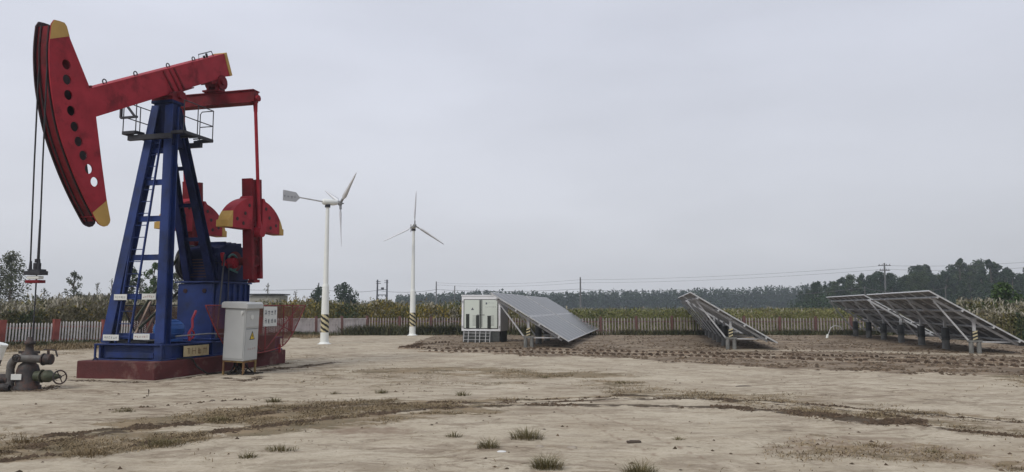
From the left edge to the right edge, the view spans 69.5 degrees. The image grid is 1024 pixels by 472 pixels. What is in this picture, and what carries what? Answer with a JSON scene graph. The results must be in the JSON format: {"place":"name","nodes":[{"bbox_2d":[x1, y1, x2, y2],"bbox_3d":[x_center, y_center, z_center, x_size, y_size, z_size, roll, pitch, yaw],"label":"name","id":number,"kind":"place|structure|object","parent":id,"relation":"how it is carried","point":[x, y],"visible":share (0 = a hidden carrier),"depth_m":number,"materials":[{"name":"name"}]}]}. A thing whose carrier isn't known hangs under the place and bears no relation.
{"place":"outdoors","nodes":[
{"label":"outdoors","id":0,"kind":"place"},
{"bbox_2d":[376,280,387,301],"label":"transformer platform","id":1,"kind":"structure","parent":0,"point":[382,288],"depth_m":199.39,"materials":[{"name":"metal"}]},
{"bbox_2d":[0,312,1023,471],"bbox_3d":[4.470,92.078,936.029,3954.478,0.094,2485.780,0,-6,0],"label":"ground","id":2,"kind":"structure","parent":0,"point":[374,445],"depth_m":11.53,"materials":[{"name":"soil"}]},
{"bbox_2d":[0,342,7,363],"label":"marker pipe","id":3,"kind":"object","parent":2,"relation":"on","point":[3,346],"visible":1,"depth_m":18.22,"materials":[{"name":"white paint"}]},
{"bbox_2d":[0,250,31,304],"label":"tree","id":4,"kind":"object","parent":2,"relation":"on","point":[10,259],"visible":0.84,"depth_m":51.59,"materials":[{"name":"green plant"}]},
{"bbox_2d":[0,433,48,443],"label":"grass tuft","id":5,"kind":"object","parent":2,"relation":"on","point":[26,439],"visible":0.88,"depth_m":8.68,"materials":[{"name":"plant"}]},
{"bbox_2d":[0,337,66,391],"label":"wellhead","id":6,"kind":"object","parent":2,"relation":"on","point":[29,375],"visible":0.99,"depth_m":14.36,"materials":[{"name":"metal"}]},
{"bbox_2d":[41,288,49,299],"bbox_3d":[-31.612,4.972,49.613,0.855,3.061,0.829,1,-6,-15],"label":"sapling","id":7,"kind":"object","parent":2,"relation":"on","point":[44,290],"visible":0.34,"depth_m":49.82,"materials":[{"name":"green plant"}]},
{"bbox_2d":[62,270,82,298],"bbox_3d":[-31.857,4.691,53.657,1.327,4.397,1.156,-3,-6,26],"label":"poplar tree","id":8,"kind":"object","parent":2,"relation":"on","point":[72,282],"visible":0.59,"depth_m":53.79,"materials":[{"name":"green plant"}]},
{"bbox_2d":[61,447,117,458],"bbox_3d":[-4.591,2.322,7.986,0.622,0.109,0.503,0,-6,0],"label":"grass tuft","id":9,"kind":"object","parent":2,"relation":"on","point":[95,451],"visible":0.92,"depth_m":7.96,"materials":[{"name":"plant"}]},
{"bbox_2d":[111,407,136,412],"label":"grass tuft","id":10,"kind":"object","parent":2,"relation":"on","point":[127,410],"visible":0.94,"depth_m":11.28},
{"bbox_2d":[127,266,142,293],"bbox_3d":[-26.791,4.387,51.913,1.182,4.669,1.360,-3,-6,26],"label":"poplar tree","id":11,"kind":"object","parent":2,"relation":"on","point":[132,283],"visible":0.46,"depth_m":51.95,"materials":[{"name":"green plant"}]},
{"bbox_2d":[0,292,270,342],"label":"reed bank","id":12,"kind":"structure","parent":2,"relation":"on","point":[80,308],"depth_m":33.38,"materials":[{"name":"green plant"}]},
{"bbox_2d":[133,272,147,293],"bbox_3d":[-28.047,4.899,55.718,1.039,4.391,1.108,-2,-6,24],"label":"poplar tree","id":13,"kind":"object","parent":2,"relation":"on","point":[140,288],"visible":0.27,"depth_m":55.88,"materials":[{"name":"green plant"}]},
{"bbox_2d":[0,316,291,342],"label":"picket fence","id":14,"kind":"object","parent":2,"relation":"on","point":[55,329],"visible":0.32,"depth_m":31.35,"materials":[{"name":"wood"}]},
{"bbox_2d":[142,262,157,293],"bbox_3d":[-25.264,4.259,51.908,1.135,4.924,1.366,-3,-6,31],"label":"poplar tree","id":15,"kind":"object","parent":2,"relation":"on","point":[149,273],"visible":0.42,"depth_m":51.74,"materials":[{"name":"green plant"}]},
{"bbox_2d":[150,281,156,293],"bbox_3d":[-22.796,4.503,47.777,1.240,3.638,1.684,2,-6,-24],"label":"sapling","id":16,"kind":"object","parent":2,"relation":"on","point":[155,284],"visible":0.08,"depth_m":47.49,"materials":[{"name":"green plant"}]},
{"bbox_2d":[134,435,189,447],"bbox_3d":[-4.070,2.387,8.626,0.673,0.123,0.479,0,-6,0],"label":"grass tuft","id":17,"kind":"object","parent":2,"relation":"on","point":[152,444],"visible":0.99,"depth_m":8.58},
{"bbox_2d":[5,333,330,351],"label":"straw verge","id":18,"kind":"structure","parent":2,"relation":"on","point":[68,345],"depth_m":29.16,"materials":[{"name":"plant"}]},
{"bbox_2d":[172,271,182,302],"bbox_3d":[-22.600,4.418,49.861,1.628,4.218,1.811,0,-6,-3],"label":"poplar tree","id":19,"kind":"object","parent":2,"relation":"on","point":[175,286],"visible":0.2,"depth_m":49.89,"materials":[{"name":"green plant"}]},
{"bbox_2d":[76,349,284,379],"bbox_3d":[-8.245,3.234,19.106,2.120,0.498,5.240,-1,-6,15],"label":"concrete base","id":20,"kind":"object","parent":2,"relation":"on","point":[122,369],"visible":0.53,"depth_m":16.79,"materials":[{"name":"concrete"}]},
{"bbox_2d":[124,305,176,339],"bbox_3d":[-9.437,2.562,20.485,0.050,1.301,3.696,-1,-6,15],"label":"crank guard","id":21,"kind":"object","parent":20,"relation":"on","point":[135,327],"visible":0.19,"depth_m":19.41,"materials":[{"name":"metal"}]},
{"bbox_2d":[135,301,155,332],"bbox_3d":[-9.602,2.205,19.436,0.050,0.975,0.943,-1,-6,15],"label":"timber prop","id":22,"kind":"object","parent":21,"relation":"attached to","point":[143,318],"visible":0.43,"depth_m":19.41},
{"bbox_2d":[23,20,283,360],"bbox_3d":[-8.509,-1.134,18.365,2.650,8.226,7.615,-1,-6,15],"label":"pump jack","id":23,"kind":"object","parent":20,"relation":"on","point":[72,104],"visible":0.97,"depth_m":17.83,"materials":[{"name":"blue paint"}]},
{"bbox_2d":[176,358,224,373],"bbox_3d":[-7.372,3.096,17.631,0.221,0.429,1.286,-4,-7,34],"label":"drain hose","id":24,"kind":"object","parent":20,"relation":"on","point":[199,367],"visible":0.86,"depth_m":17.53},
{"bbox_2d":[205,305,305,353],"bbox_3d":[-6.591,2.452,19.340,0.065,1.301,4.446,-1,-6,15],"label":"crank guard","id":25,"kind":"object","parent":20,"relation":"on","point":[269,315],"visible":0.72,"depth_m":19.81,"materials":[{"name":"red metal"}]},
{"bbox_2d":[258,335,274,351],"bbox_3d":[-6.703,2.937,20.197,0.262,0.460,0.420,-1,-6,15],"label":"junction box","id":26,"kind":"object","parent":20,"relation":"on","point":[267,343],"visible":0.41,"depth_m":20.03,"materials":[{"name":"metal"}]},
{"bbox_2d":[201,415,231,422],"bbox_3d":[-4.139,2.568,10.431,0.483,0.112,0.394,0,-6,0],"label":"grass tuft","id":27,"kind":"object","parent":2,"relation":"on","point":[222,418],"visible":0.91,"depth_m":10.45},
{"bbox_2d":[222,301,262,374],"bbox_3d":[-6.567,2.471,17.890,0.710,1.745,0.670,1,-4,14],"label":"control cabinet","id":28,"kind":"object","parent":2,"relation":"on","point":[240,343],"visible":0.91,"depth_m":17.64,"materials":[{"name":"metal"}]},
{"bbox_2d":[224,362,262,374],"bbox_3d":[-6.609,3.162,17.837,1.116,0.341,0.726,0,-6,0],"label":"cable bundle","id":29,"kind":"object","parent":2,"relation":"on","point":[238,368],"visible":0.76,"depth_m":17.77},
{"bbox_2d":[238,451,258,458],"bbox_3d":[-2.806,2.320,7.865,0.256,0.094,0.254,0,-6,0],"label":"grass tuft","id":30,"kind":"object","parent":2,"relation":"on","point":[247,456],"visible":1,"depth_m":7.83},
{"bbox_2d":[250,294,289,304],"bbox_3d":[-16.690,5.236,50.631,2.300,2.520,2.100,0,-6,0],"label":"guard hut","id":31,"kind":"object","parent":2,"relation":"on","point":[257,297],"visible":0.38,"depth_m":49.83,"materials":[{"name":"metal"}]},
{"bbox_2d":[264,396,281,402],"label":"grass tuft","id":32,"kind":"object","parent":2,"relation":"on","point":[275,400],"visible":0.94,"depth_m":12.51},
{"bbox_2d":[264,443,301,451],"bbox_3d":[-2.587,2.374,8.316,0.495,0.108,0.362,0,-6,0],"label":"grass tuft","id":33,"kind":"object","parent":2,"relation":"on","point":[281,449],"visible":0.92,"depth_m":8.31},
{"bbox_2d":[309,286,329,303],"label":"tree","id":34,"kind":"object","parent":2,"relation":"on","point":[318,293],"visible":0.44,"depth_m":93.98,"materials":[{"name":"green plant"}]},
{"bbox_2d":[283,172,356,343],"bbox_3d":[-8.257,1.060,32.798,3.076,7.442,3.031,0,-6,0],"label":"wind turbine","id":35,"kind":"object","parent":2,"relation":"on","point":[327,203],"visible":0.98,"depth_m":32.30,"materials":[{"name":"white paint"}]},
{"bbox_2d":[288,316,368,334],"bbox_3d":[-10.627,5.201,42.889,4.630,1.102,0.150,2,-6,-24],"label":"sheet fence","id":36,"kind":"object","parent":2,"relation":"on","point":[308,324],"visible":0.61,"depth_m":42.91,"materials":[{"name":"grey metal"}]},
{"bbox_2d":[334,282,358,305],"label":"tree","id":37,"kind":"object","parent":2,"relation":"on","point":[342,297],"visible":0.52,"depth_m":91.05,"materials":[{"name":"green plant"}]},
{"bbox_2d":[297,297,404,305],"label":"distant scrub","id":38,"kind":"object","parent":2,"relation":"on","point":[365,301],"visible":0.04,"depth_m":190.89,"materials":[{"name":"green plant"}]},
{"bbox_2d":[372,389,386,393],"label":"grass tuft","id":39,"kind":"object","parent":2,"relation":"on","point":[381,391],"visible":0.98,"depth_m":13.76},
{"bbox_2d":[252,296,511,330],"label":"weed field","id":40,"kind":"structure","parent":2,"relation":"on","point":[384,309],"depth_m":45.44,"materials":[{"name":"green plant"}]},
{"bbox_2d":[384,191,442,335],"bbox_3d":[-6.035,1.579,42.364,3.129,8.249,2.895,-5,-8,44],"label":"wind turbine","id":41,"kind":"object","parent":2,"relation":"on","point":[412,324],"visible":0.99,"depth_m":42.20,"materials":[{"name":"white paint"}]},
{"bbox_2d":[446,431,462,436],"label":"grass tuft","id":42,"kind":"object","parent":2,"relation":"on","point":[451,435],"visible":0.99,"depth_m":9.22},
{"bbox_2d":[3,322,913,346],"bbox_3d":[-4.758,4.880,37.681,57.226,0.736,15.560,2,-6,-24],"label":"fence","id":43,"kind":"object","parent":2,"relation":"on","point":[452,329],"visible":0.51,"depth_m":42.59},
{"bbox_2d":[455,389,470,395],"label":"grass tuft","id":44,"kind":"object","parent":2,"relation":"on","point":[458,393],"visible":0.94,"depth_m":13.58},
{"bbox_2d":[461,295,507,342],"bbox_3d":[-1.263,3.861,34.319,1.900,2.222,1.649,-1,-6,14],"label":"equipment container","id":45,"kind":"object","parent":2,"relation":"on","point":[484,318],"visible":0.9,"depth_m":33.69,"materials":[{"name":"metal"}]},
{"bbox_2d":[474,436,503,448],"bbox_3d":[-0.272,2.358,8.473,0.390,0.162,0.373,0,-6,0],"label":"grass tuft","id":46,"kind":"object","parent":2,"relation":"on","point":[485,446],"visible":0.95,"depth_m":8.46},
{"bbox_2d":[0,342,1023,471],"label":"dry grass","id":47,"kind":"structure","parent":2,"relation":"on","point":[238,419],"depth_m":10.66,"materials":[{"name":"plant"}]},
{"bbox_2d":[0,345,1023,471],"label":"earth clods","id":48,"kind":"object","parent":2,"relation":"on","point":[886,421],"visible":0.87,"depth_m":10.49,"materials":[{"name":"soil"}]},
{"bbox_2d":[505,426,549,440],"bbox_3d":[0.197,2.395,9.051,0.614,0.203,0.518,0,-6,0],"label":"grass tuft","id":49,"kind":"object","parent":2,"relation":"on","point":[525,435],"visible":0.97,"depth_m":9.04,"materials":[{"name":"plant"}]},
{"bbox_2d":[490,292,597,347],"bbox_3d":[2.211,4.143,37.419,3.172,2.253,16.845,-1,-6,10],"label":"solar array","id":50,"kind":"object","parent":2,"relation":"on","point":[559,322],"visible":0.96,"depth_m":32.59,"materials":[{"name":"glass"}]},
{"bbox_2d":[527,452,566,470],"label":"grass tuft","id":51,"kind":"object","parent":2,"relation":"on","point":[545,463],"visible":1,"depth_m":7.34,"materials":[{"name":"plant"}]},
{"bbox_2d":[394,281,830,310],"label":"distant tree belt","id":52,"kind":"object","parent":2,"relation":"on","point":[670,299],"visible":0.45,"depth_m":298.60,"materials":[{"name":"green plant"}]},
{"bbox_2d":[626,440,640,442],"bbox_3d":[1.453,2.450,8.810,0.170,0.026,0.053,0,-6,-3],"label":"wood scrap","id":53,"kind":"object","parent":2,"relation":"on","point":[633,441],"visible":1,"depth_m":8.79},
{"bbox_2d":[618,457,659,471],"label":"grass tuft","id":54,"kind":"object","parent":2,"relation":"on","point":[636,468],"visible":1,"depth_m":7.10,"materials":[{"name":"plant"}]},
{"bbox_2d":[366,316,913,333],"bbox_3d":[7.704,5.232,43.246,32.796,1.111,0.541,0,-6,1],"label":"picket fence","id":55,"kind":"object","parent":2,"relation":"on","point":[815,321],"visible":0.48,"depth_m":43.16,"materials":[{"name":"wood"}]},
{"bbox_2d":[398,341,1023,367],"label":"tyre tread prints","id":56,"kind":"object","parent":2,"relation":"on","point":[681,353],"visible":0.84,"depth_m":24.32,"materials":[{"name":"soil"}]},
{"bbox_2d":[411,334,1023,375],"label":"soil lumps","id":57,"kind":"object","parent":2,"relation":"on","point":[953,365],"visible":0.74,"depth_m":24.80,"materials":[{"name":"soil"}]},
{"bbox_2d":[508,304,932,333],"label":"crop field","id":58,"kind":"structure","parent":2,"relation":"on","point":[750,313],"depth_m":45.35,"materials":[{"name":"green plant"}]},
{"bbox_2d":[678,292,777,349],"bbox_3d":[10.033,4.037,36.323,3.172,2.253,16.845,-1,-6,11],"label":"solar array","id":59,"kind":"object","parent":2,"relation":"on","point":[724,327],"visible":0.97,"depth_m":31.02,"materials":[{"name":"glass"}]},
{"bbox_2d":[795,291,804,304],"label":"tree","id":60,"kind":"object","parent":2,"relation":"on","point":[800,294],"visible":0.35,"depth_m":161.76,"materials":[{"name":"green plant"}]},
{"bbox_2d":[804,290,811,306],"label":"tree","id":61,"kind":"object","parent":2,"relation":"on","point":[806,294],"visible":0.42,"depth_m":139.46,"materials":[{"name":"green plant"}]},
{"bbox_2d":[808,282,822,301],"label":"tree","id":62,"kind":"object","parent":2,"relation":"on","point":[814,288],"visible":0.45,"depth_m":139.36,"materials":[{"name":"green plant"}]},
{"bbox_2d":[824,287,836,304],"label":"tree","id":63,"kind":"object","parent":2,"relation":"on","point":[828,290],"visible":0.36,"depth_m":139.28,"materials":[{"name":"green plant"}]},
{"bbox_2d":[828,281,839,296],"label":"tree","id":64,"kind":"object","parent":2,"relation":"on","point":[834,285],"visible":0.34,"depth_m":149.17,"materials":[{"name":"green plant"}]},
{"bbox_2d":[833,279,845,292],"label":"tree","id":65,"kind":"object","parent":2,"relation":"on","point":[840,281],"visible":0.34,"depth_m":149.37,"materials":[{"name":"green plant"}]},
{"bbox_2d":[834,286,847,311],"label":"tree","id":66,"kind":"object","parent":2,"relation":"on","point":[843,291],"visible":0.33,"depth_m":139.20,"materials":[{"name":"green plant"}]},
{"bbox_2d":[844,273,860,294],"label":"tree","id":67,"kind":"object","parent":2,"relation":"on","point":[849,282],"visible":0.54,"depth_m":139.18,"materials":[{"name":"green plant"}]},
{"bbox_2d":[856,278,862,290],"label":"tree","id":68,"kind":"object","parent":2,"relation":"on","point":[858,280],"visible":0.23,"depth_m":139.41,"materials":[{"name":"green plant"}]},
{"bbox_2d":[854,273,871,287],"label":"tree","id":69,"kind":"object","parent":2,"relation":"on","point":[861,276],"visible":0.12,"depth_m":149.84,"materials":[{"name":"green plant"}]},
{"bbox_2d":[859,282,871,296],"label":"tree","id":70,"kind":"object","parent":2,"relation":"on","point":[866,285],"visible":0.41,"depth_m":129.75,"materials":[{"name":"green plant"}]},
{"bbox_2d":[864,274,879,291],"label":"tree","id":71,"kind":"object","parent":2,"relation":"on","point":[868,278],"visible":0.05,"depth_m":149.11,"materials":[{"name":"green plant"}]},
{"bbox_2d":[854,441,893,447],"bbox_3d":[4.238,2.433,8.649,0.432,0.078,0.331,0,-6,0],"label":"grass tuft","id":72,"kind":"object","parent":2,"relation":"on","point":[875,443],"visible":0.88,"depth_m":8.62,"materials":[{"name":"plant"}]},
{"bbox_2d":[869,271,888,292],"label":"tree","id":73,"kind":"object","parent":2,"relation":"on","point":[880,276],"visible":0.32,"depth_m":139.61,"materials":[{"name":"green plant"}]},
{"bbox_2d":[878,263,890,292],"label":"utility pole","id":74,"kind":"object","parent":2,"relation":"on","point":[884,265],"visible":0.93,"depth_m":135.89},
{"bbox_2d":[445,268,1011,286],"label":"power line","id":75,"kind":"object","parent":74,"relation":"attached to","point":[667,281],"visible":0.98,"depth_m":152.41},
{"bbox_2d":[451,262,1022,283],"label":"power line","id":76,"kind":"object","parent":74,"relation":"attached to","point":[732,275],"visible":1,"depth_m":148.61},
{"bbox_2d":[881,273,898,292],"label":"tree","id":77,"kind":"object","parent":2,"relation":"on","point":[890,279],"visible":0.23,"depth_m":139.56,"materials":[{"name":"green plant"}]},
{"bbox_2d":[885,281,894,292],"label":"tree","id":78,"kind":"object","parent":2,"relation":"on","point":[889,287],"visible":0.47,"depth_m":129.73,"materials":[{"name":"green plant"}]},
{"bbox_2d":[898,281,905,291],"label":"tree","id":79,"kind":"object","parent":2,"relation":"on","point":[902,285],"visible":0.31,"depth_m":139.49,"materials":[{"name":"green plant"}]},
{"bbox_2d":[895,274,909,291],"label":"tree","id":80,"kind":"object","parent":2,"relation":"on","point":[904,279],"visible":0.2,"depth_m":139.78,"materials":[{"name":"green plant"}]},
{"bbox_2d":[787,289,1023,310],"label":"wood undergrowth","id":81,"kind":"object","parent":2,"relation":"on","point":[817,300],"visible":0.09,"depth_m":124.02,"materials":[{"name":"green plant"}]},
{"bbox_2d":[904,272,924,291],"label":"tree","id":82,"kind":"object","parent":2,"relation":"on","point":[912,284],"visible":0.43,"depth_m":129.59,"materials":[{"name":"green plant"}]},
{"bbox_2d":[909,265,925,289],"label":"tree","id":83,"kind":"object","parent":2,"relation":"on","point":[919,269],"visible":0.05,"depth_m":139.75,"materials":[{"name":"green plant"}]},
{"bbox_2d":[907,265,928,283],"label":"tree","id":84,"kind":"object","parent":2,"relation":"on","point":[912,268],"visible":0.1,"depth_m":161.56,"materials":[{"name":"green plant"}]},
{"bbox_2d":[916,264,928,282],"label":"tree","id":85,"kind":"object","parent":2,"relation":"on","point":[925,268],"visible":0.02,"depth_m":161.20,"materials":[{"name":"green plant"}]},
{"bbox_2d":[826,290,1023,353],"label":"solar array","id":86,"kind":"object","parent":2,"relation":"on","point":[944,320],"visible":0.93,"depth_m":30.65,"materials":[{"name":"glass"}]},
{"bbox_2d":[915,271,934,291],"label":"tree","id":87,"kind":"object","parent":2,"relation":"on","point":[923,279],"visible":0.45,"depth_m":129.22,"materials":[{"name":"green plant"}]},
{"bbox_2d":[923,264,933,275],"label":"tree","id":88,"kind":"object","parent":2,"relation":"on","point":[929,272],"visible":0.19,"depth_m":162.04,"materials":[{"name":"green plant"}]},
{"bbox_2d":[926,274,941,293],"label":"tree","id":89,"kind":"object","parent":2,"relation":"on","point":[933,279],"visible":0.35,"depth_m":139.35,"materials":[{"name":"green plant"}]},
{"bbox_2d":[934,277,943,295],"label":"tree","id":90,"kind":"object","parent":2,"relation":"on","point":[940,279],"visible":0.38,"depth_m":139.46,"materials":[{"name":"green plant"}]},
{"bbox_2d":[940,281,952,301],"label":"tree","id":91,"kind":"object","parent":2,"relation":"on","point":[948,289],"visible":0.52,"depth_m":129.43,"materials":[{"name":"green plant"}]},
{"bbox_2d":[940,272,955,301],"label":"tree","id":92,"kind":"object","parent":2,"relation":"on","point":[946,276],"visible":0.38,"depth_m":139.41,"materials":[{"name":"green plant"}]},
{"bbox_2d":[937,264,958,295],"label":"tree","id":93,"kind":"object","parent":2,"relation":"on","point":[949,266],"visible":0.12,"depth_m":162.04,"materials":[{"name":"green plant"}]},
{"bbox_2d":[950,258,970,295],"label":"tree","id":94,"kind":"object","parent":2,"relation":"on","point":[952,271],"visible":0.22,"depth_m":149.83,"materials":[{"name":"green plant"}]},
{"bbox_2d":[952,261,970,298],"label":"tree","id":95,"kind":"object","parent":2,"relation":"on","point":[960,274],"visible":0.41,"depth_m":140.14,"materials":[{"name":"green plant"}]},
{"bbox_2d":[957,280,969,299],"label":"tree","id":96,"kind":"object","parent":2,"relation":"on","point":[962,287],"visible":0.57,"depth_m":129.26,"materials":[{"name":"green plant"}]},
{"bbox_2d":[953,264,979,292],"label":"tree","id":97,"kind":"object","parent":2,"relation":"on","point":[972,268],"visible":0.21,"depth_m":149.36,"materials":[{"name":"green plant"}]},
{"bbox_2d":[970,258,987,280],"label":"tree","id":98,"kind":"object","parent":2,"relation":"on","point":[980,262],"visible":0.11,"depth_m":161.52,"materials":[{"name":"green plant"}]},
{"bbox_2d":[974,267,985,295],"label":"tree","id":99,"kind":"object","parent":2,"relation":"on","point":[981,271],"visible":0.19,"depth_m":139.77,"materials":[{"name":"green plant"}]},
{"bbox_2d":[972,273,993,300],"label":"tree","id":100,"kind":"object","parent":2,"relation":"on","point":[987,287],"visible":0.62,"depth_m":129.38,"materials":[{"name":"green plant"}]},
{"bbox_2d":[952,295,1023,339],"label":"tall reed bank","id":101,"kind":"structure","parent":2,"relation":"on","point":[1008,317],"depth_m":35.95,"materials":[{"name":"green plant"}]},
{"bbox_2d":[984,259,1001,287],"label":"tree","id":102,"kind":"object","parent":2,"relation":"on","point":[995,275],"visible":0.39,"depth_m":139.62,"materials":[{"name":"green plant"}]},
{"bbox_2d":[999,269,1008,285],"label":"tree","id":103,"kind":"object","parent":2,"relation":"on","point":[1005,272],"visible":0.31,"depth_m":139.81,"materials":[{"name":"green plant"}]},
{"bbox_2d":[1000,267,1011,281],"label":"tree","id":104,"kind":"object","parent":2,"relation":"on","point":[1010,270],"visible":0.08,"depth_m":149.34,"materials":[{"name":"green plant"}]},
{"bbox_2d":[990,281,1023,304],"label":"tree","id":105,"kind":"object","parent":2,"relation":"on","point":[1003,291],"visible":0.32,"depth_m":42.85,"materials":[{"name":"green plant"}]},
{"bbox_2d":[1006,272,1019,297],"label":"tree","id":106,"kind":"object","parent":2,"relation":"on","point":[1011,280],"visible":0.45,"depth_m":129.78,"materials":[{"name":"green plant"}]},
{"bbox_2d":[1010,273,1023,289],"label":"tree","id":107,"kind":"object","parent":2,"relation":"on","point":[1019,277],"visible":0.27,"depth_m":139.20,"materials":[{"name":"green plant"}]},
{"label":"utility pole","id":108,"kind":"object","parent":2,"relation":"on","visible":0},
{"bbox_2d":[301,289,809,291],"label":"power line","id":109,"kind":"object","parent":108,"relation":"attached to","point":[587,289],"visible":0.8,"depth_m":206.48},
{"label":"utility pole","id":110,"kind":"object","parent":2,"relation":"on","visible":0},
{"bbox_2d":[733,288,942,295],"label":"power line","id":111,"kind":"object","parent":110,"relation":"attached to","point":[822,292],"visible":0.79,"depth_m":102.88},
{"bbox_2d":[0,0,1023,305],"label":"sky","id":112,"kind":"structure","parent":0,"point":[631,143],"materials":[{"name":"grey"}]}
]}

